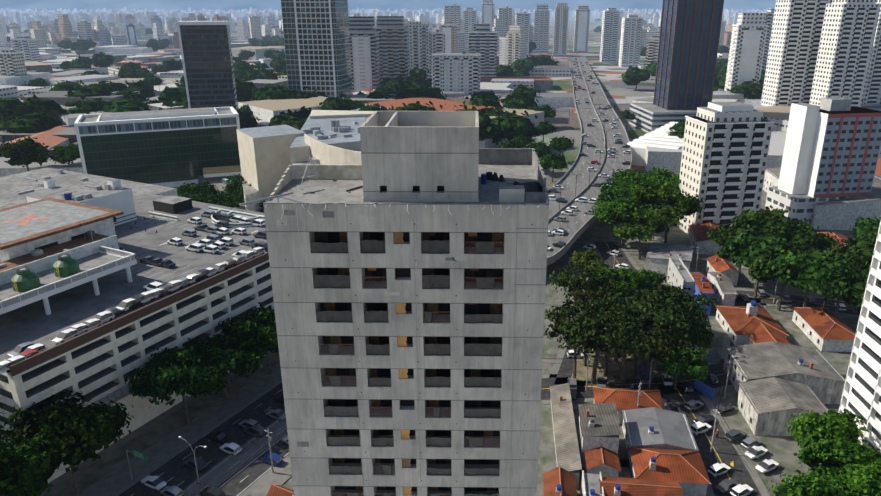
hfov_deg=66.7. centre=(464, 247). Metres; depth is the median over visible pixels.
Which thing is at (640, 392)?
utility pole
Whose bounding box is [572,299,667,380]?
park ground
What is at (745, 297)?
car
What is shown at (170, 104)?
tree
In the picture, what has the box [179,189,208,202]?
tree
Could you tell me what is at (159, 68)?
tree
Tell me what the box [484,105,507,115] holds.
tree
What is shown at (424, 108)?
tree
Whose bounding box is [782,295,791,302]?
car
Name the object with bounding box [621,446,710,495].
house
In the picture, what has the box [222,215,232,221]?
car
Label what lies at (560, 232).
car
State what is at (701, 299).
park tree
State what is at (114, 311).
car
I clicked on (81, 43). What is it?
tree
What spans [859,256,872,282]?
tree
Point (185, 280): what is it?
car
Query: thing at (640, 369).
car
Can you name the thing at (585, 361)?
park tree
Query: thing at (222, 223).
car
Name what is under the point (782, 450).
paving ground
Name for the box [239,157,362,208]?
tower roof hoist and scaffold
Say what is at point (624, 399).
house
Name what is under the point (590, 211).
car
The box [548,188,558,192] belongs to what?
car
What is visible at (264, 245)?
car
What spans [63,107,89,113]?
tree
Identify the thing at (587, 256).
yellow tree
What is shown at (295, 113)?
tree
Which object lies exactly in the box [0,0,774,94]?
skyline towers
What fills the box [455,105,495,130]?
tree
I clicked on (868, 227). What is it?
tree
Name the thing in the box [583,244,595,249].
car
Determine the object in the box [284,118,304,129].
tree
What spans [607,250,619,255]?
car
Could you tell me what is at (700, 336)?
bright tree
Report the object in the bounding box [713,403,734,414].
car
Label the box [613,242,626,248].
car
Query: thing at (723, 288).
two-storey white house
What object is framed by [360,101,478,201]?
tower roof tank box
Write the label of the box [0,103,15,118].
tree
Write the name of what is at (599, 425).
grey house roof
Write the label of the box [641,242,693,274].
building
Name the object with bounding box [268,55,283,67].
tree
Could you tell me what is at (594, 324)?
park tree
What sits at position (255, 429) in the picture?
car
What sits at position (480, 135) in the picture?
tree
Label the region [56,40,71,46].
tree
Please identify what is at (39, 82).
tree
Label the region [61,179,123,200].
mall lobby roof units
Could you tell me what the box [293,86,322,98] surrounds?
tree
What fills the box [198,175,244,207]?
mall service yard
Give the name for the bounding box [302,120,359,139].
mall roof ducts and units
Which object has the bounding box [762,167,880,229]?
station hall
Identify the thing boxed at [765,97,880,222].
apartment building
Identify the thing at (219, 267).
car
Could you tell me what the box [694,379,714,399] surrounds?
blue gate panel
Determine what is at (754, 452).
car
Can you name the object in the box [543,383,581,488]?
long fibro shed
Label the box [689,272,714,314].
blue house
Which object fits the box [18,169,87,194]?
mall roof units
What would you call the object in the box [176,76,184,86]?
tree
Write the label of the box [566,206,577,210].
car
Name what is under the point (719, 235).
tree
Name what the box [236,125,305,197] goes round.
mall cinema box
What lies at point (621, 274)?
bright tree
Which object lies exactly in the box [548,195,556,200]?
car
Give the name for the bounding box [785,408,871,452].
bright tree
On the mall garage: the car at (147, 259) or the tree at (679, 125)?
the car at (147, 259)
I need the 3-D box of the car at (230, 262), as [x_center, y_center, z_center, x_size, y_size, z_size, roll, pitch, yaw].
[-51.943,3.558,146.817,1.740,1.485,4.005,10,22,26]
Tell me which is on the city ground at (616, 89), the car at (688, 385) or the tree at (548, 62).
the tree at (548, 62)
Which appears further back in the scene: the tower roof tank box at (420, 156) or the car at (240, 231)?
the car at (240, 231)
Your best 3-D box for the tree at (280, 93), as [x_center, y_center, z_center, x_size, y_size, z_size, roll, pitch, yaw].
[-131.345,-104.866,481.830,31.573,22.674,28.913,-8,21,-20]
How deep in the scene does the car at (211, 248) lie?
155.08 m
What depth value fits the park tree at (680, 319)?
142.87 m
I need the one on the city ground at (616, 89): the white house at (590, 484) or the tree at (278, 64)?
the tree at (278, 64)
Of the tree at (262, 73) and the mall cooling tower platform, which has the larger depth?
the tree at (262, 73)
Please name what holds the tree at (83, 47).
on the city ground at (616, 89)
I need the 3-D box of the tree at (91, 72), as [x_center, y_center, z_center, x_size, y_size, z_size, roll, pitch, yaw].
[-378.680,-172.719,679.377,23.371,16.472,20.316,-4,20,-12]
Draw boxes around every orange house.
[266,484,293,495]
[536,466,576,495]
[700,254,738,285]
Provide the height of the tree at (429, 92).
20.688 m
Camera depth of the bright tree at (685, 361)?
135.94 m
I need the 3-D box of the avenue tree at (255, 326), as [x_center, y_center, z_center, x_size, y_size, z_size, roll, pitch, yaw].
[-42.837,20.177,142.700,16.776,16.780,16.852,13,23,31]
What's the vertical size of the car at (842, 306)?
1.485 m
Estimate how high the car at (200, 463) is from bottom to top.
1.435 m
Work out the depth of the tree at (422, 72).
627.43 m
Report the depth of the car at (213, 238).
162.07 m
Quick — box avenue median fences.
[182,413,285,495]
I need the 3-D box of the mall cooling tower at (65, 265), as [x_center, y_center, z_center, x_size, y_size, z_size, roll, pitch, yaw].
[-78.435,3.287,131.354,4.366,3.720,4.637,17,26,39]
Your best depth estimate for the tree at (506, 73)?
688.06 m
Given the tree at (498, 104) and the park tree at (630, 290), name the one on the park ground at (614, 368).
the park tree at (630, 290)
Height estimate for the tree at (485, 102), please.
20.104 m
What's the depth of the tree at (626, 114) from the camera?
440.62 m
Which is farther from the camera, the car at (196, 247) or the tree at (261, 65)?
the tree at (261, 65)
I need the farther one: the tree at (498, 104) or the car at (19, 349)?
the tree at (498, 104)
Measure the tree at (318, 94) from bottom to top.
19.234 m
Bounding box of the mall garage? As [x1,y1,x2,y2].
[0,167,273,482]
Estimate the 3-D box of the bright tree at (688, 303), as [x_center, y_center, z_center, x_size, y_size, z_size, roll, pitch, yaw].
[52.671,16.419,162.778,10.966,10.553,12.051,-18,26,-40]
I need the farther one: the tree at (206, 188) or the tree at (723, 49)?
the tree at (723, 49)
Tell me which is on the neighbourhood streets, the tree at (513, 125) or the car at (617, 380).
the car at (617, 380)
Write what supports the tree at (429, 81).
on the city ground at (616, 89)
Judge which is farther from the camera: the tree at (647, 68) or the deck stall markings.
the tree at (647, 68)
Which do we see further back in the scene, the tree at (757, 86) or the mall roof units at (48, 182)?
the tree at (757, 86)
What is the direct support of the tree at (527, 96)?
on the city ground at (616, 89)
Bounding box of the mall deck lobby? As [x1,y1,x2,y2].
[27,182,136,225]
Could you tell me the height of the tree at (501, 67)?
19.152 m
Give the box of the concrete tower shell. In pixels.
[263,148,548,495]
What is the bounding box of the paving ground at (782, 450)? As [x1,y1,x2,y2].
[179,169,874,495]
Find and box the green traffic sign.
[126,449,147,478]
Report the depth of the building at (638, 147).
343.12 m
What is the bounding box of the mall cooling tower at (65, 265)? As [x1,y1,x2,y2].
[53,254,79,278]
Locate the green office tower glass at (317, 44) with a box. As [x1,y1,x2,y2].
[281,0,352,97]
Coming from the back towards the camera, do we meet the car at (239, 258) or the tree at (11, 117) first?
the tree at (11, 117)
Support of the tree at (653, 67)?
on the city ground at (616, 89)
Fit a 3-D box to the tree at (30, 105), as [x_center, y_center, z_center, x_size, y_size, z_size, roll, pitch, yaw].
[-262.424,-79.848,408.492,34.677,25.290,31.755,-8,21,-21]
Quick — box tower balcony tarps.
[310,240,502,495]
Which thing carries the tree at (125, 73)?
on the city ground at (616, 89)
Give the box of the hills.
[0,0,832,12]
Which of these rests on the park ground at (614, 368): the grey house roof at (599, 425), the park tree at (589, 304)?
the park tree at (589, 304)
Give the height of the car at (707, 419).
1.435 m
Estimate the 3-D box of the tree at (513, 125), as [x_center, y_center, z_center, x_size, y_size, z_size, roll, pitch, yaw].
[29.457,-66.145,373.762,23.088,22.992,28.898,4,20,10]
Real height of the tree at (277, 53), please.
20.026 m
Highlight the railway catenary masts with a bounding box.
[552,100,637,116]
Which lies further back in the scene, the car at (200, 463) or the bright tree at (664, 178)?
the bright tree at (664, 178)
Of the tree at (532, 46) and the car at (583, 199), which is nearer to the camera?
the car at (583, 199)
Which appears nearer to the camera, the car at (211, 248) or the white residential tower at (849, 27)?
the car at (211, 248)
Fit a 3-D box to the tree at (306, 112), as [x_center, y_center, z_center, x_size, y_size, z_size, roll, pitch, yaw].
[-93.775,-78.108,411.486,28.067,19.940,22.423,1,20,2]
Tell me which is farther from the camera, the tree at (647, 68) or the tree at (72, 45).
the tree at (72, 45)
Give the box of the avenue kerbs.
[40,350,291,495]
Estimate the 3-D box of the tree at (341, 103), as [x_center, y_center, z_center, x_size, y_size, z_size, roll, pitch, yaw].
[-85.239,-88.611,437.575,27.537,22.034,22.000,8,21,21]
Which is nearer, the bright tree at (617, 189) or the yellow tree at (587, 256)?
the yellow tree at (587, 256)
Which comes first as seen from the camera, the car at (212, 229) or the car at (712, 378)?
the car at (712, 378)
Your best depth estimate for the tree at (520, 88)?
529.56 m
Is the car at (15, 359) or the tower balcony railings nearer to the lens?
the tower balcony railings
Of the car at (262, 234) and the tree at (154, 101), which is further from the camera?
the tree at (154, 101)
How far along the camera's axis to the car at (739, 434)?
123.72 m
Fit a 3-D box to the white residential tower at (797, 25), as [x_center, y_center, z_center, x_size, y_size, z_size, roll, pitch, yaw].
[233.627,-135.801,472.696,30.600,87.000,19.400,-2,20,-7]
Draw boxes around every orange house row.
[708,300,788,345]
[748,323,791,344]
[784,307,855,354]
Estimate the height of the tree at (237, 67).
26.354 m
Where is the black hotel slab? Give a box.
[177,21,237,109]
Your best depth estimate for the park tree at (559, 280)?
163.47 m
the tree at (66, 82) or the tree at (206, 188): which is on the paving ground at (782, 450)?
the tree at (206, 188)
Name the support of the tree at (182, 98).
on the city ground at (616, 89)
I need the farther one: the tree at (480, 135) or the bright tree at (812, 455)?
the tree at (480, 135)
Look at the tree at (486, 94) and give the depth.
473.81 m
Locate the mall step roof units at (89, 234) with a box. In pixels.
[0,224,94,267]
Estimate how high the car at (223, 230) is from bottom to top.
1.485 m
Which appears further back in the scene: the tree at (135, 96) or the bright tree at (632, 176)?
the tree at (135, 96)
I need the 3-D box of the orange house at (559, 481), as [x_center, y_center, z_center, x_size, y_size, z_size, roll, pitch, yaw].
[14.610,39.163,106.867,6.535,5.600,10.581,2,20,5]
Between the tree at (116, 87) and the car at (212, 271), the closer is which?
the car at (212, 271)
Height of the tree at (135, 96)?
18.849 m
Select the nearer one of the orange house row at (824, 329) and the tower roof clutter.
the tower roof clutter
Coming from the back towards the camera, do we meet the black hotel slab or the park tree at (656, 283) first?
the black hotel slab
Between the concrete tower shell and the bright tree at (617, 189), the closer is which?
the concrete tower shell
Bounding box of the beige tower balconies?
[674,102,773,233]
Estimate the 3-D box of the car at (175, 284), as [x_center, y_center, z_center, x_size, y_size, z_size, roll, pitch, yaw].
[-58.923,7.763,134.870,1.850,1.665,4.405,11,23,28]
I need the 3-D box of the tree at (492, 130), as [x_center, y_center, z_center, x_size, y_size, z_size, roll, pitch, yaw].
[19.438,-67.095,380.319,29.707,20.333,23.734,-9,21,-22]
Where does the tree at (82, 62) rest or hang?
on the city ground at (616, 89)
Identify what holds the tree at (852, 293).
on the paving ground at (782, 450)
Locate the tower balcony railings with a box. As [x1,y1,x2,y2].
[319,242,503,495]
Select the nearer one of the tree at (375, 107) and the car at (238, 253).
the car at (238, 253)
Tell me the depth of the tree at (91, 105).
424.12 m
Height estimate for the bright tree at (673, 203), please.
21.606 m
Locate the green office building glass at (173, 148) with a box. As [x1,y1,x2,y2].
[74,106,239,186]
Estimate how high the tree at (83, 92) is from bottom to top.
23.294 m
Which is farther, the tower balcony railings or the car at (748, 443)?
the car at (748, 443)
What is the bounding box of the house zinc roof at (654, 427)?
[618,407,697,466]
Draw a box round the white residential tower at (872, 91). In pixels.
[862,0,880,103]
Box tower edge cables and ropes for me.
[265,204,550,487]
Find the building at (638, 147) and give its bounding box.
[625,122,683,165]
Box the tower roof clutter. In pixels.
[301,171,545,201]
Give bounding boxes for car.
[0,360,10,373]
[2,355,25,372]
[7,341,34,356]
[19,350,38,357]
[25,343,46,352]
[52,328,78,343]
[69,323,86,337]
[81,318,102,332]
[93,311,114,322]
[105,307,122,314]
[116,298,136,312]
[129,294,145,308]
[139,255,154,262]
[140,291,155,304]
[141,475,166,490]
[143,281,162,290]
[148,257,162,266]
[150,288,163,300]
[158,285,172,296]
[160,259,175,268]
[160,485,183,495]
[167,237,182,245]
[167,280,182,293]
[178,277,190,288]
[181,229,196,236]
[183,457,207,471]
[185,243,203,252]
[187,217,201,223]
[187,274,198,285]
[194,224,208,231]
[195,239,211,246]
[195,269,209,281]
[199,486,225,495]
[200,210,214,217]
[201,244,218,253]
[203,234,219,242]
[204,226,218,233]
[206,267,216,277]
[206,431,228,443]
[209,241,225,249]
[210,212,220,218]
[213,262,226,273]
[214,220,228,226]
[215,227,229,234]
[215,237,233,245]
[216,213,227,218]
[219,442,241,455]
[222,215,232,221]
[223,259,235,269]
[229,215,242,222]
[231,227,246,234]
[232,250,245,256]
[233,255,244,265]
[238,217,248,222]
[239,238,254,245]
[239,418,259,427]
[241,250,254,261]
[243,424,265,437]
[250,241,267,248]
[251,247,264,257]
[252,219,264,226]
[253,230,266,238]
[260,453,282,466]
[265,409,285,420]
[273,395,284,404]
[282,435,288,444]
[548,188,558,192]
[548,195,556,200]
[551,229,564,235]
[552,241,565,247]
[553,216,565,221]
[556,197,567,202]
[561,210,572,215]
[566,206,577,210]
[567,350,583,358]
[568,378,576,388]
[570,389,576,400]
[575,197,587,202]
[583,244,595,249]
[584,209,595,214]
[587,198,596,202]
[596,376,605,387]
[598,173,608,177]
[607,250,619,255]
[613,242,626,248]
[613,375,622,385]
[615,263,628,269]
[637,365,648,382]
[661,373,672,385]
[682,382,693,392]
[684,400,703,411]
[690,421,711,435]
[693,414,714,423]
[707,373,717,384]
[708,463,730,477]
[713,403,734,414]
[716,478,740,494]
[724,429,746,442]
[730,484,753,495]
[741,294,750,300]
[741,437,761,449]
[745,446,767,459]
[755,459,779,473]
[757,289,765,296]
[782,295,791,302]
[803,295,814,303]
[834,303,845,310]
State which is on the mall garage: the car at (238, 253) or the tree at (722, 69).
the car at (238, 253)
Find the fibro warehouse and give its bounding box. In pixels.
[727,377,827,437]
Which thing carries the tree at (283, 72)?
on the city ground at (616, 89)
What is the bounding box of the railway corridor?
[544,108,629,129]
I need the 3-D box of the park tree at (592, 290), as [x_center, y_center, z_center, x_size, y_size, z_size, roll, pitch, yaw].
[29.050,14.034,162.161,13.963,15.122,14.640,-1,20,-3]
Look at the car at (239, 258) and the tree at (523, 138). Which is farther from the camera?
the tree at (523, 138)
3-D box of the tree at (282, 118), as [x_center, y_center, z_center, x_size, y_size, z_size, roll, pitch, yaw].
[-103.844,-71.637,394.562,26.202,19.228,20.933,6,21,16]
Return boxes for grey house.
[599,476,682,495]
[663,257,694,298]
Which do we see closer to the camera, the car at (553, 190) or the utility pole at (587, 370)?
the utility pole at (587, 370)
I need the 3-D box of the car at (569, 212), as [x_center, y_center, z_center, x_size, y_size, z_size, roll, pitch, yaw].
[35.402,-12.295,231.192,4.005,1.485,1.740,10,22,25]
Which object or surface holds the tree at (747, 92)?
on the city ground at (616, 89)
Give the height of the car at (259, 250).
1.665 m
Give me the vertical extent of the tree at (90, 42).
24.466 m
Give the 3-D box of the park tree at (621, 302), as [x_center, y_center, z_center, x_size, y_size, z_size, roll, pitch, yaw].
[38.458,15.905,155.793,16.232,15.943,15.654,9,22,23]
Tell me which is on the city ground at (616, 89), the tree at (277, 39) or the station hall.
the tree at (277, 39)
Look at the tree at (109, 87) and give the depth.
507.04 m
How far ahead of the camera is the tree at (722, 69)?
686.17 m
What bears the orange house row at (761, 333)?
on the paving ground at (782, 450)
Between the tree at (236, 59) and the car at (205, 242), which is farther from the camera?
the tree at (236, 59)
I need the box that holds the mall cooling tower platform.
[0,245,136,314]
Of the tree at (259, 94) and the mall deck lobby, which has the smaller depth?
the mall deck lobby
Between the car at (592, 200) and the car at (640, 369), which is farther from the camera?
the car at (592, 200)
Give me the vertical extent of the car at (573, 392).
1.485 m
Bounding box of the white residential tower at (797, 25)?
[761,0,831,105]
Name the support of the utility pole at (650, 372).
on the paving ground at (782, 450)
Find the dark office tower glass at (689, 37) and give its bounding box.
[629,0,723,132]
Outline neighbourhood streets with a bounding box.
[541,242,859,495]
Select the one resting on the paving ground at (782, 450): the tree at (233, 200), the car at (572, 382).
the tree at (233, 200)
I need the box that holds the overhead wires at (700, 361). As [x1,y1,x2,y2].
[542,248,755,471]
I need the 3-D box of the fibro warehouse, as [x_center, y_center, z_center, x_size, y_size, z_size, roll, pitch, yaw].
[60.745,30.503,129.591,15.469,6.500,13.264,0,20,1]
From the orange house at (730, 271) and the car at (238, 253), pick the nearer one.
the car at (238, 253)
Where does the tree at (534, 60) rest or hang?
on the city ground at (616, 89)
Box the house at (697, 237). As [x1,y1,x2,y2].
[683,222,724,255]
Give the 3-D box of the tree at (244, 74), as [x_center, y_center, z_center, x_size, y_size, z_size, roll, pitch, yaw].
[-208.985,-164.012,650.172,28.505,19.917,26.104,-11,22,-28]
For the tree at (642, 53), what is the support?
on the city ground at (616, 89)
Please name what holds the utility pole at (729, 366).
on the paving ground at (782, 450)
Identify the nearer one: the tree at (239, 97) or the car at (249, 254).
the car at (249, 254)
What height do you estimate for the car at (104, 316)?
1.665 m
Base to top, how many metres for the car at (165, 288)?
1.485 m
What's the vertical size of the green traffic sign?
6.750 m
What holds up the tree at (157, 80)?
on the city ground at (616, 89)
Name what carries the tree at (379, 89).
on the city ground at (616, 89)
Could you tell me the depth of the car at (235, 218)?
177.20 m
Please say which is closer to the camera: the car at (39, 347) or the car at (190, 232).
the car at (39, 347)
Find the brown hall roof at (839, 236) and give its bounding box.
[817,232,847,251]
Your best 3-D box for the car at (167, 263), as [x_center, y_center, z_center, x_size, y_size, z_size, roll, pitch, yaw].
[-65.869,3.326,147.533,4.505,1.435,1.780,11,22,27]
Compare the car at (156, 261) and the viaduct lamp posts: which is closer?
the car at (156, 261)
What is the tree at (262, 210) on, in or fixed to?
on the paving ground at (782, 450)
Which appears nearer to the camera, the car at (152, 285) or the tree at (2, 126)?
the car at (152, 285)
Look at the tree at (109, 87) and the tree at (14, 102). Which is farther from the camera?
the tree at (109, 87)
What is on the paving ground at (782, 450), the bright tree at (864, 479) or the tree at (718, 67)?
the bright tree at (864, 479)
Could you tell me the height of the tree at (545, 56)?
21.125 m
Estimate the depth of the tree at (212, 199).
239.85 m
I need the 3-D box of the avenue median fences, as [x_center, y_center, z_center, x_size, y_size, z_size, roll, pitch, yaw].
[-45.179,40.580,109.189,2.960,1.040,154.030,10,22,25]
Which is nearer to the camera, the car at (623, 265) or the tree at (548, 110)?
the car at (623, 265)
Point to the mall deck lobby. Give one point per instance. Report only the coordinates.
(119, 200)
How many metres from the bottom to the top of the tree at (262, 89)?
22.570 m
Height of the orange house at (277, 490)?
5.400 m
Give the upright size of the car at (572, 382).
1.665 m
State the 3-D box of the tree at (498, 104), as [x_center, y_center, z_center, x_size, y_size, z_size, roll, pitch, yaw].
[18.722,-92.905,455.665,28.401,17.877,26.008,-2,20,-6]
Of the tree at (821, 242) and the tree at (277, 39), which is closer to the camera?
the tree at (821, 242)
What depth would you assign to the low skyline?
537.37 m
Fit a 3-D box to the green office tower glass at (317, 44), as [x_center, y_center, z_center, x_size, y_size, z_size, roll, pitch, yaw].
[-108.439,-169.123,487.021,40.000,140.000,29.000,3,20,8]
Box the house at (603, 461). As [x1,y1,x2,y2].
[579,446,620,489]
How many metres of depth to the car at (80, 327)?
116.71 m
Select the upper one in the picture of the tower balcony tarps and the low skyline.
the low skyline
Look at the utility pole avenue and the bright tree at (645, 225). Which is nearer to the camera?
the utility pole avenue
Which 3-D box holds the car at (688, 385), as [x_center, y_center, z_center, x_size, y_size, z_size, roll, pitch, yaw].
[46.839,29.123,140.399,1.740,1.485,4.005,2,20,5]
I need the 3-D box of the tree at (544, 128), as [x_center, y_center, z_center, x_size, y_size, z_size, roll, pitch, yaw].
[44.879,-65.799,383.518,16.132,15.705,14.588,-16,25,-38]
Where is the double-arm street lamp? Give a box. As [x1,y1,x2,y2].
[178,436,206,489]
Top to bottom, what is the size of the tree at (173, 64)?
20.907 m
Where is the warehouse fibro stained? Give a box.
[724,341,844,403]
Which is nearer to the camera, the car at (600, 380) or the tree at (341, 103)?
the car at (600, 380)
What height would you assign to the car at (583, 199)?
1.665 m
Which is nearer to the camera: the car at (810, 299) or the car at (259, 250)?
the car at (259, 250)
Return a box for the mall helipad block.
[0,197,123,285]
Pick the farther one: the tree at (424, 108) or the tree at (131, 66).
the tree at (131, 66)
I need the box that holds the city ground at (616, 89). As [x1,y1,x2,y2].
[10,13,729,168]
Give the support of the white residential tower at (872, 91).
on the city ground at (616, 89)
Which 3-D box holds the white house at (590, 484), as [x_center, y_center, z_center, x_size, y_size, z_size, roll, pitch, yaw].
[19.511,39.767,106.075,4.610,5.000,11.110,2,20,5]
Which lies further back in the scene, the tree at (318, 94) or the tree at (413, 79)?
the tree at (413, 79)
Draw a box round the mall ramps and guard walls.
[149,195,264,226]
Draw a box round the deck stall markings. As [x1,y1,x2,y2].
[4,217,267,359]
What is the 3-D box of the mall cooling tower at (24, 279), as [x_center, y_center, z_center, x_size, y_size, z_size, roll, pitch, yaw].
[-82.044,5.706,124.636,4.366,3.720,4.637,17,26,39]
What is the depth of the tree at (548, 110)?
440.61 m
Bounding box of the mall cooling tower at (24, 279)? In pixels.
[11,267,40,293]
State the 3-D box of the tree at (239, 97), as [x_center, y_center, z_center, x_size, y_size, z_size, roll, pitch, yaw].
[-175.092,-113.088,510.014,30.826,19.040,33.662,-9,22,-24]
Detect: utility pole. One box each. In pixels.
[586,353,590,389]
[637,382,641,406]
[649,357,653,386]
[710,409,720,451]
[723,360,732,398]
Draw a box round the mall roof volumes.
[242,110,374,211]
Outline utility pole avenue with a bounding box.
[264,429,273,472]
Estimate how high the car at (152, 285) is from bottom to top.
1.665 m
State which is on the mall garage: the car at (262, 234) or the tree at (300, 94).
the car at (262, 234)
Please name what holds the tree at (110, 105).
on the city ground at (616, 89)
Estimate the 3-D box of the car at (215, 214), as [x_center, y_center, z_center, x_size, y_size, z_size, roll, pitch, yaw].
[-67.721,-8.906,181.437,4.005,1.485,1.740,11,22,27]
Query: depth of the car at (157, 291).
131.29 m
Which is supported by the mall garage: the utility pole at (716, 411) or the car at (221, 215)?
the car at (221, 215)
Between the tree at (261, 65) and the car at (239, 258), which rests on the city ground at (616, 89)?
the tree at (261, 65)
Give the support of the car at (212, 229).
on the mall garage
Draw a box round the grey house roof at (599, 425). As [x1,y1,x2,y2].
[576,403,621,466]
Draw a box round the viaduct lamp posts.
[549,61,610,209]
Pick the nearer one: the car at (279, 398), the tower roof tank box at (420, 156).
the tower roof tank box at (420, 156)
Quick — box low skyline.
[0,19,880,178]
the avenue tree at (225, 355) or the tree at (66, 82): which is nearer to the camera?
the avenue tree at (225, 355)
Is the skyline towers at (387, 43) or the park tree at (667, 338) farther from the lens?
the skyline towers at (387, 43)
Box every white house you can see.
[577,470,603,495]
[707,271,737,316]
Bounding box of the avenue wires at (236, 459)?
[187,419,285,495]
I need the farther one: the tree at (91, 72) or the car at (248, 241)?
the tree at (91, 72)
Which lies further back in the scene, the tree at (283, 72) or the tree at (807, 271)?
the tree at (283, 72)
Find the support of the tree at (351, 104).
on the city ground at (616, 89)
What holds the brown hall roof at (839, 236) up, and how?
on the paving ground at (782, 450)
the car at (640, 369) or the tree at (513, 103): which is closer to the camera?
the car at (640, 369)
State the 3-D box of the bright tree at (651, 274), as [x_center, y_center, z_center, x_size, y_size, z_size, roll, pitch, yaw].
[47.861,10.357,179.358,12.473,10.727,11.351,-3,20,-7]
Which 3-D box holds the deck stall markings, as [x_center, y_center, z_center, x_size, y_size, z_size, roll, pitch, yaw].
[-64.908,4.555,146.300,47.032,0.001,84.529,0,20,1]
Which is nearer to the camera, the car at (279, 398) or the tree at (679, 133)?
the car at (279, 398)
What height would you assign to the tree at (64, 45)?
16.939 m
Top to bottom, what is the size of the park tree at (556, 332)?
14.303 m
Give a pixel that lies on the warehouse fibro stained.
(819, 374)
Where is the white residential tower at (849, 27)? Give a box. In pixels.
[809,0,880,106]
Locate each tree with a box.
[0,97,22,110]
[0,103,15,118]
[0,114,19,121]
[0,117,22,130]
[0,136,50,170]
[0,389,133,494]
[0,412,19,495]
[0,433,65,495]
[3,116,50,133]
[5,94,64,116]
[14,109,61,128]
[25,77,49,86]
[45,142,80,165]
[49,79,83,90]
[51,81,86,90]
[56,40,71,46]
[58,43,69,48]
[59,61,75,69]
[62,99,81,106]
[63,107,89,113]
[64,84,112,99]
[68,42,78,53]
[72,54,93,68]
[74,45,92,50]
[76,38,96,47]
[76,40,89,47]
[76,69,103,75]
[76,97,105,110]
[87,81,121,91]
[92,51,115,66]
[94,80,128,90]
[97,97,131,111]
[102,99,152,112]
[106,89,146,101]
[113,67,140,77]
[116,59,143,70]
[121,86,153,97]
[125,341,231,425]
[126,79,159,92]
[134,69,156,77]
[142,76,163,84]
[143,41,161,52]
[145,96,169,103]
[149,64,170,73]
[157,41,167,46]
[158,86,186,101]
[159,99,181,109]
[162,59,182,70]
[175,97,185,104]
[175,180,219,196]
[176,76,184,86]
[176,330,267,399]
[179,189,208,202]
[180,97,187,106]
[205,194,229,206]
[215,191,244,208]
[218,302,278,373]
[222,174,246,192]
[232,56,241,62]
[233,61,255,69]
[233,62,255,76]
[235,69,251,79]
[235,78,256,100]
[236,49,256,60]
[236,110,260,128]
[237,93,249,101]
[237,183,251,200]
[238,104,252,115]
[247,67,277,80]
[248,37,259,45]
[252,62,268,67]
[252,84,284,100]
[252,86,274,99]
[258,40,271,46]
[258,200,265,212]
[260,85,299,99]
[260,91,273,99]
[264,40,279,45]
[264,49,277,57]
[266,111,304,125]
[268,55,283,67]
[268,71,277,79]
[272,37,283,42]
[272,58,285,71]
[272,69,286,75]
[273,49,285,56]
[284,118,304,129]
[287,109,308,118]
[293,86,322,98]
[297,105,319,118]
[308,89,327,96]
[316,98,350,110]
[323,94,358,108]
[355,101,369,108]
[358,103,388,110]
[367,90,398,99]
[373,85,393,93]
[381,80,411,93]
[382,76,402,86]
[391,103,421,110]
[396,85,418,98]
[398,74,427,85]
[408,101,442,110]
[410,65,428,79]
[411,85,446,99]
[424,76,431,86]
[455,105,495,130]
[463,90,498,101]
[463,95,496,108]
[479,129,483,140]
[481,112,509,142]
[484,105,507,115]
[486,98,508,108]
[495,110,537,140]
[496,64,513,75]
[498,67,514,75]
[498,90,538,108]
[498,140,525,147]
[503,94,531,109]
[510,84,539,96]
[511,58,537,70]
[511,132,533,144]
[514,68,531,75]
[523,55,541,65]
[525,140,551,158]
[529,40,538,54]
[530,104,555,118]
[534,120,557,142]
[537,53,552,60]
[539,153,569,181]
[540,57,558,64]
[543,319,605,377]
[544,299,585,353]
[548,261,615,321]
[549,136,575,154]
[557,274,612,308]
[558,305,641,383]
[559,307,606,365]
[569,250,600,267]
[573,292,619,327]
[578,300,649,375]
[581,260,611,280]
[589,311,674,385]
[590,196,652,244]
[591,301,653,362]
[593,287,661,315]
[595,180,641,202]
[597,279,633,326]
[602,266,648,292]
[609,207,671,259]
[611,168,661,190]
[614,313,686,364]
[617,313,664,375]
[618,284,648,298]
[620,109,635,127]
[621,64,655,89]
[626,285,687,321]
[628,319,694,383]
[629,185,704,242]
[632,267,668,291]
[638,166,680,191]
[638,277,686,299]
[639,293,710,368]
[640,46,645,55]
[645,62,655,70]
[649,345,710,389]
[651,63,656,75]
[660,285,719,314]
[668,128,684,138]
[669,121,685,130]
[674,301,709,315]
[680,310,714,348]
[707,221,762,282]
[713,83,719,90]
[715,63,727,74]
[716,68,726,88]
[718,46,729,52]
[719,65,726,73]
[722,233,795,298]
[723,83,762,98]
[727,205,818,241]
[738,79,762,91]
[745,236,817,310]
[764,245,866,306]
[767,467,853,495]
[769,218,843,251]
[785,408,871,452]
[793,434,880,479]
[814,260,866,316]
[826,237,874,314]
[830,449,880,495]
[849,215,880,244]
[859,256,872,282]
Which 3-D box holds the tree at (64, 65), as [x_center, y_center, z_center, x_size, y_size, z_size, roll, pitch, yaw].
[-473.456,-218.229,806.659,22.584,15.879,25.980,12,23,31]
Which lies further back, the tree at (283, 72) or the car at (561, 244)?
the tree at (283, 72)
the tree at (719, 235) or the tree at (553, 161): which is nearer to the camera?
the tree at (719, 235)
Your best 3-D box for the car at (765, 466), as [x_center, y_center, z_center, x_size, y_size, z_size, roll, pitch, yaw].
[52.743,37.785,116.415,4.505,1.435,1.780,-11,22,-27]

